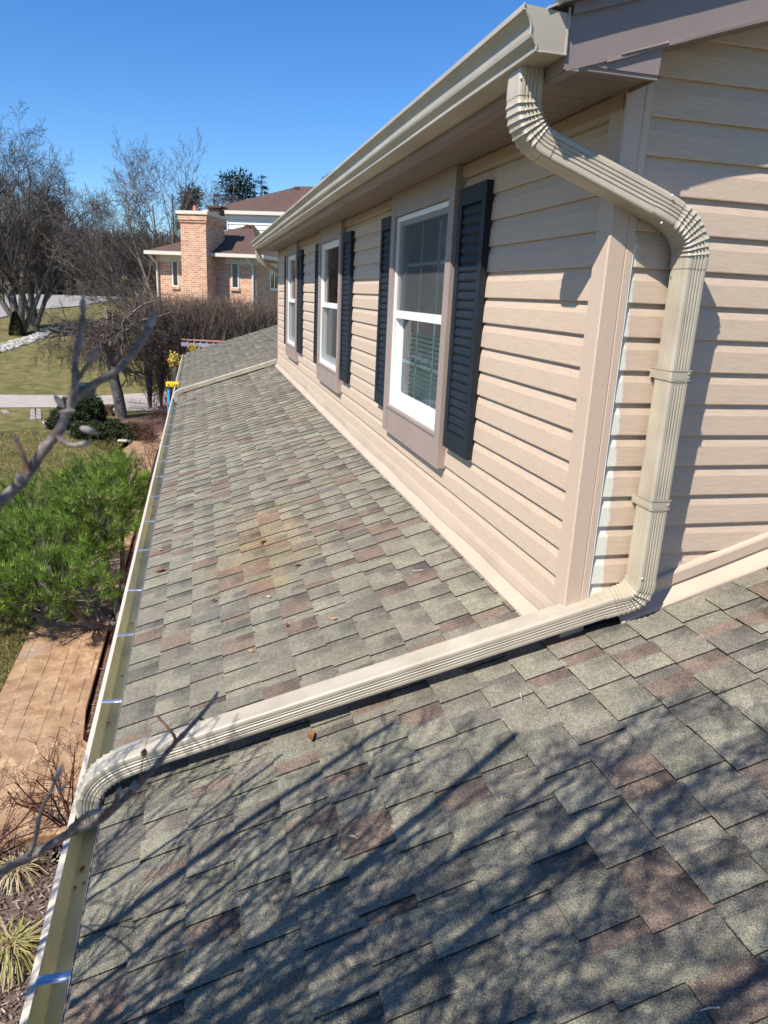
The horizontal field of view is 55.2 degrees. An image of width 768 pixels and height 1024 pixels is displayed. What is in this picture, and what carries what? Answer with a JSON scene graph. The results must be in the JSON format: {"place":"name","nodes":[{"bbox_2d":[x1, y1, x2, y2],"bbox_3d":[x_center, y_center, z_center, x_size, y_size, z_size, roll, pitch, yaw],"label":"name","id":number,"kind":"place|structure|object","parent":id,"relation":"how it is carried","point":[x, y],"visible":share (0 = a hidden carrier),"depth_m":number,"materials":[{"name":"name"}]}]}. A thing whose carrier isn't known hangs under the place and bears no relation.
{"place":"outdoors","nodes":[
{"label":"outdoors","id":0,"kind":"place"},
{"bbox_2d":[0,844,56,894],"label":"ornamental grass","id":1,"kind":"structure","parent":0,"point":[19,872],"depth_m":5.54,"materials":[{"name":"beige plant"}]},
{"bbox_2d":[0,293,117,316],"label":"street","id":2,"kind":"structure","parent":0,"point":[54,300],"depth_m":63.55,"materials":[{"name":"grey asphalt"}]},
{"bbox_2d":[0,432,162,847],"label":"path","id":3,"kind":"structure","parent":0,"point":[32,664],"depth_m":7.77,"materials":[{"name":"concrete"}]},
{"bbox_2d":[0,293,166,691],"bbox_3d":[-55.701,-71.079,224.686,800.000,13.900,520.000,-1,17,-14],"label":"ground","id":4,"kind":"structure","parent":0,"point":[19,375],"depth_m":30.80,"materials":[{"name":"green plant"}]},
{"bbox_2d":[8,311,24,335],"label":"conical shrub","id":5,"kind":"object","parent":4,"relation":"on","point":[14,318],"visible":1,"depth_m":42.67,"materials":[{"name":"green plant"}]},
{"bbox_2d":[0,326,61,352],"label":"river stones","id":6,"kind":"object","parent":4,"relation":"on","point":[18,342],"visible":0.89,"depth_m":40.81,"materials":[{"name":"white stone"}]},
{"bbox_2d":[0,843,61,1023],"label":"front bed","id":7,"kind":"object","parent":4,"relation":"on","point":[8,912],"visible":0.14,"depth_m":5.31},
{"bbox_2d":[0,915,44,992],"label":"ornamental grass","id":8,"kind":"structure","parent":7,"relation":"on","point":[14,947],"depth_m":4.88,"materials":[{"name":"yellow plant"}]},
{"bbox_2d":[0,753,56,857],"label":"bare shrub","id":9,"kind":"object","parent":7,"relation":"on","point":[9,834],"visible":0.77,"depth_m":5.70,"materials":[{"name":"brown plant"}]},
{"bbox_2d":[0,475,151,1023],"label":"mulch chips","id":10,"kind":"object","parent":7,"relation":"on","point":[15,926],"visible":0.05,"depth_m":5.29,"materials":[{"name":"brown wood"}]},
{"bbox_2d":[0,296,217,876],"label":"magnolia tree","id":11,"kind":"object","parent":7,"relation":"on","point":[76,394],"visible":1,"depth_m":0.64,"materials":[{"name":"grey plant"}]},
{"bbox_2d":[30,409,35,420],"bbox_3d":[-11.733,-3.242,24.560,0.180,0.098,2.114,-5,18,-24],"label":"paver row","id":12,"kind":"object","parent":4,"relation":"on","point":[32,414],"visible":0.85,"depth_m":24.39,"materials":[{"name":"grey concrete"}]},
{"bbox_2d":[35,409,40,419],"bbox_3d":[-11.640,-3.279,24.698,0.180,0.098,2.138,-5,18,-25],"label":"paver row","id":13,"kind":"object","parent":4,"relation":"on","point":[38,414],"visible":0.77,"depth_m":24.44,"materials":[{"name":"grey concrete"}]},
{"bbox_2d":[36,194,75,254],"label":"pine tree","id":14,"kind":"object","parent":4,"relation":"on","point":[55,202],"visible":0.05,"depth_m":72.37,"materials":[{"name":"plant"}]},
{"bbox_2d":[0,137,114,327],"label":"maple tree","id":15,"kind":"object","parent":4,"relation":"on","point":[38,316],"visible":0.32,"depth_m":45.94,"materials":[{"name":"grey plant"}]},
{"bbox_2d":[0,100,133,334],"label":"maple tree","id":16,"kind":"object","parent":4,"relation":"on","point":[9,275],"visible":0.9,"depth_m":41.92,"materials":[{"name":"grey plant"}]},
{"bbox_2d":[3,218,171,287],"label":"woods","id":17,"kind":"object","parent":4,"relation":"on","point":[126,249],"visible":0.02,"depth_m":73.18,"materials":[{"name":"brown plant"}]},
{"bbox_2d":[78,382,96,405],"bbox_3d":[-10.465,-4.056,25.966,0.620,0.977,0.627,-1,17,-14],"label":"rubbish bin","id":18,"kind":"object","parent":4,"relation":"on","point":[90,393],"visible":0.09,"depth_m":25.74,"materials":[{"name":"green plastic"}]},
{"bbox_2d":[0,224,180,298],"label":"undergrowth","id":19,"kind":"object","parent":4,"relation":"on","point":[53,287],"visible":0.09,"depth_m":70.85,"materials":[{"name":"brown plant"}]},
{"bbox_2d":[95,404,114,415],"bbox_3d":[-9.491,-3.458,25.039,0.690,0.437,0.400,-1,17,-14],"label":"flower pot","id":20,"kind":"object","parent":4,"relation":"on","point":[109,407],"visible":0.38,"depth_m":24.90,"materials":[{"name":"brown ceramic"}]},
{"bbox_2d":[50,414,165,865],"bbox_3d":[-5.910,-0.314,15.496,4.100,0.078,21.700,-1,17,-14],"label":"mulch bed","id":21,"kind":"object","parent":4,"relation":"on","point":[108,642],"visible":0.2,"depth_m":11.32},
{"bbox_2d":[0,722,88,839],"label":"bare shrub","id":22,"kind":"object","parent":21,"relation":"on","point":[63,800],"visible":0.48,"depth_m":5.91,"materials":[{"name":"brown plant"}]},
{"bbox_2d":[43,395,107,430],"bbox_3d":[-9.807,-3.199,23.270,1.478,1.050,2.397,10,18,24],"label":"evergreen shrub","id":23,"kind":"object","parent":21,"relation":"on","point":[85,409],"visible":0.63,"depth_m":23.11,"materials":[{"name":"green plant"}]},
{"bbox_2d":[0,444,153,631],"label":"pine shrub","id":24,"kind":"object","parent":21,"relation":"on","point":[77,513],"visible":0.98,"depth_m":9.65,"materials":[{"name":"green plant"}]},
{"bbox_2d":[69,418,153,442],"bbox_3d":[-7.985,-2.431,21.567,2.552,0.704,1.272,3,16,1],"label":"spreading shrub","id":25,"kind":"object","parent":21,"relation":"on","point":[116,428],"visible":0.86,"depth_m":21.26,"materials":[{"name":"green plant"}]},
{"bbox_2d":[31,279,200,418],"bbox_3d":[-8.389,-5.235,24.009,5.690,4.687,5.785,-1,17,-14],"label":"weeping tree","id":26,"kind":"object","parent":21,"relation":"on","point":[119,345],"visible":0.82,"depth_m":23.41,"materials":[{"name":"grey plant"}]},
{"bbox_2d":[123,409,164,443],"bbox_3d":[-6.738,-2.346,20.622,1.246,1.126,1.721,-1,17,-14],"label":"bare shrub","id":27,"kind":"object","parent":21,"relation":"on","point":[148,431],"visible":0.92,"depth_m":20.82,"materials":[{"name":"brown plant"}]},
{"bbox_2d":[128,433,159,479],"bbox_3d":[-5.157,-1.231,16.855,1.612,1.226,1.325,10,18,24],"label":"bare shrub","id":28,"kind":"object","parent":21,"relation":"on","point":[150,454],"visible":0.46,"depth_m":17.00,"materials":[{"name":"brown plant"}]},
{"bbox_2d":[144,388,171,421],"bbox_3d":[-6.929,-3.398,23.756,1.442,1.352,1.931,11,18,26],"label":"bare shrub","id":29,"kind":"object","parent":21,"relation":"on","point":[162,409],"visible":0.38,"depth_m":23.57,"materials":[{"name":"brown plant"}]},
{"bbox_2d":[164,350,179,392],"bbox_3d":[-5.715,-3.045,20.149,0.538,2.736,0.777,-9,20,-36],"label":"forsythia","id":30,"kind":"object","parent":21,"relation":"on","point":[173,361],"visible":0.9,"depth_m":19.75,"materials":[{"name":"yellow plant"}]},
{"bbox_2d":[166,381,178,413],"bbox_3d":[-3.850,-1.008,13.494,0.245,2.730,1.524,-1,17,-14],"label":"stepladder","id":31,"kind":"object","parent":21,"relation":"on","point":[172,384],"visible":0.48,"depth_m":13.06,"materials":[{"name":"blue"}]},
{"bbox_2d":[187,343,198,351],"bbox_3d":[-5.635,-3.602,21.926,0.451,2.815,0.823,-1,17,-14],"label":"forsythia","id":32,"kind":"object","parent":21,"relation":"on","point":[192,348],"visible":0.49,"depth_m":21.74,"materials":[{"name":"yellow plant"}]},
{"bbox_2d":[70,209,176,310],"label":"bare tree","id":33,"kind":"object","parent":4,"relation":"on","point":[151,284],"visible":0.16,"depth_m":45.06,"materials":[{"name":"brown plant"}]},
{"bbox_2d":[27,126,246,336],"bbox_3d":[-12.413,-14.104,38.778,11.742,11.484,6.879,-1,17,-14],"label":"bare tree","id":34,"kind":"object","parent":4,"relation":"on","point":[124,258],"visible":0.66,"depth_m":38.02,"materials":[{"name":"grey plant"}]},
{"bbox_2d":[176,182,205,241],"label":"pine tree","id":35,"kind":"object","parent":4,"relation":"on","point":[194,192],"visible":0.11,"depth_m":51.93,"materials":[{"name":"green plant"}]},
{"bbox_2d":[127,281,277,407],"bbox_3d":[-5.893,-5.846,25.995,6.152,4.425,2.064,-5,18,-24],"label":"hedge","id":36,"kind":"object","parent":4,"relation":"on","point":[220,328],"visible":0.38,"depth_m":25.33,"materials":[{"name":"brown plant"}]},
{"bbox_2d":[177,174,237,236],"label":"bare tree","id":37,"kind":"object","parent":4,"relation":"on","point":[215,199],"visible":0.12,"depth_m":41.75,"materials":[{"name":"grey plant"}]},
{"bbox_2d":[144,186,312,388],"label":"brick house","id":38,"kind":"structure","parent":4,"relation":"on","point":[213,251],"depth_m":28.81,"materials":[{"name":"beige brick"}]},
{"bbox_2d":[171,259,179,288],"bbox_3d":[-8.278,-9.442,29.106,0.337,1.147,0.090,5,17,9],"label":"window","id":39,"kind":"structure","parent":38,"relation":"in","point":[175,273],"depth_m":29.12,"materials":[{"name":"white plastic"}]},
{"bbox_2d":[230,259,239,290],"bbox_3d":[-5.819,-9.265,28.686,0.374,1.206,0.090,5,17,9],"label":"window","id":40,"kind":"structure","parent":38,"relation":"in","point":[234,267],"depth_m":28.71,"materials":[{"name":"white plastic"}]},
{"bbox_2d":[270,263,277,290],"bbox_3d":[-4.584,-9.788,30.591,0.040,1.062,1.080,5,17,9],"label":"window","id":41,"kind":"structure","parent":38,"relation":"in","point":[273,276],"depth_m":30.57,"materials":[{"name":"glass"}]},
{"bbox_2d":[214,167,262,203],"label":"pine tree","id":42,"kind":"object","parent":4,"relation":"on","point":[242,188],"visible":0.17,"depth_m":51.88,"materials":[{"name":"green plant"}]},
{"bbox_2d":[254,174,270,196],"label":"spruce tree","id":43,"kind":"object","parent":4,"relation":"on","point":[264,188],"visible":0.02,"depth_m":54.98,"materials":[{"name":"green plant"}]},
{"bbox_2d":[0,392,166,410],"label":"driveway","id":44,"kind":"structure","parent":0,"point":[135,402],"depth_m":27.04,"materials":[{"name":"concrete"}]},
{"bbox_2d":[0,0,555,239],"label":"sky","id":45,"kind":"structure","parent":0,"point":[282,91],"materials":[{"name":"blue"}]},
{"bbox_2d":[19,0,767,1023],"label":"house","id":46,"kind":"structure","parent":0,"point":[497,376],"depth_m":2.37,"materials":[{"name":"vinyl siding"},{"name":"asphalt shingle"},{"name":"glass"}]},
{"bbox_2d":[286,241,300,361],"bbox_3d":[-1.178,-2.755,9.643,0.102,1.437,1.112,-1,17,-14],"label":"window","id":47,"kind":"structure","parent":46,"relation":"in","point":[292,250],"depth_m":9.83,"materials":[{"name":"white plastic"}]},
{"bbox_2d":[307,729,314,740],"bbox_3d":[-0.242,0.740,2.436,0.026,0.014,0.049,-1,17,-14],"label":"fallen leaf","id":48,"kind":"object","parent":46,"relation":"on","point":[310,734],"visible":1,"depth_m":2.44,"materials":[{"name":"brown plant"}]},
{"bbox_2d":[316,220,346,392],"bbox_3d":[-0.076,-1.890,7.004,0.942,1.600,1.583,-1,17,-14],"label":"window","id":49,"kind":"structure","parent":46,"relation":"in","point":[330,237],"depth_m":7.06,"materials":[{"name":"white plastic"}]},
{"bbox_2d":[382,165,465,468],"bbox_3d":[0.616,-1.057,4.271,0.942,1.600,1.583,-1,17,-14],"label":"window","id":50,"kind":"structure","parent":46,"relation":"in","point":[424,221],"depth_m":4.14,"materials":[{"name":"white plastic"}]},
{"bbox_2d":[700,1007,719,1010],"bbox_3d":[0.598,0.911,1.347,0.034,0.014,0.005,4,16,4],"label":"stick","id":51,"kind":"object","parent":46,"relation":"on","point":[709,1008],"visible":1,"depth_m":1.35,"materials":[{"name":"beige"}]},
{"bbox_3d":[-5.206,-4.627,26.031,4.700,2.463,1.900,-1,17,-14],"label":"van","id":52,"kind":"object","parent":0,"visible":0},
{"bbox_2d":[181,339,222,346],"bbox_3d":[-5.790,-5.700,24.911,2.114,0.290,0.080,-1,17,-14],"label":"extension ladder","id":53,"kind":"object","parent":52,"relation":"on","point":[200,344],"visible":0.51,"depth_m":24.77,"materials":[{"name":"silver metal"}]}
]}

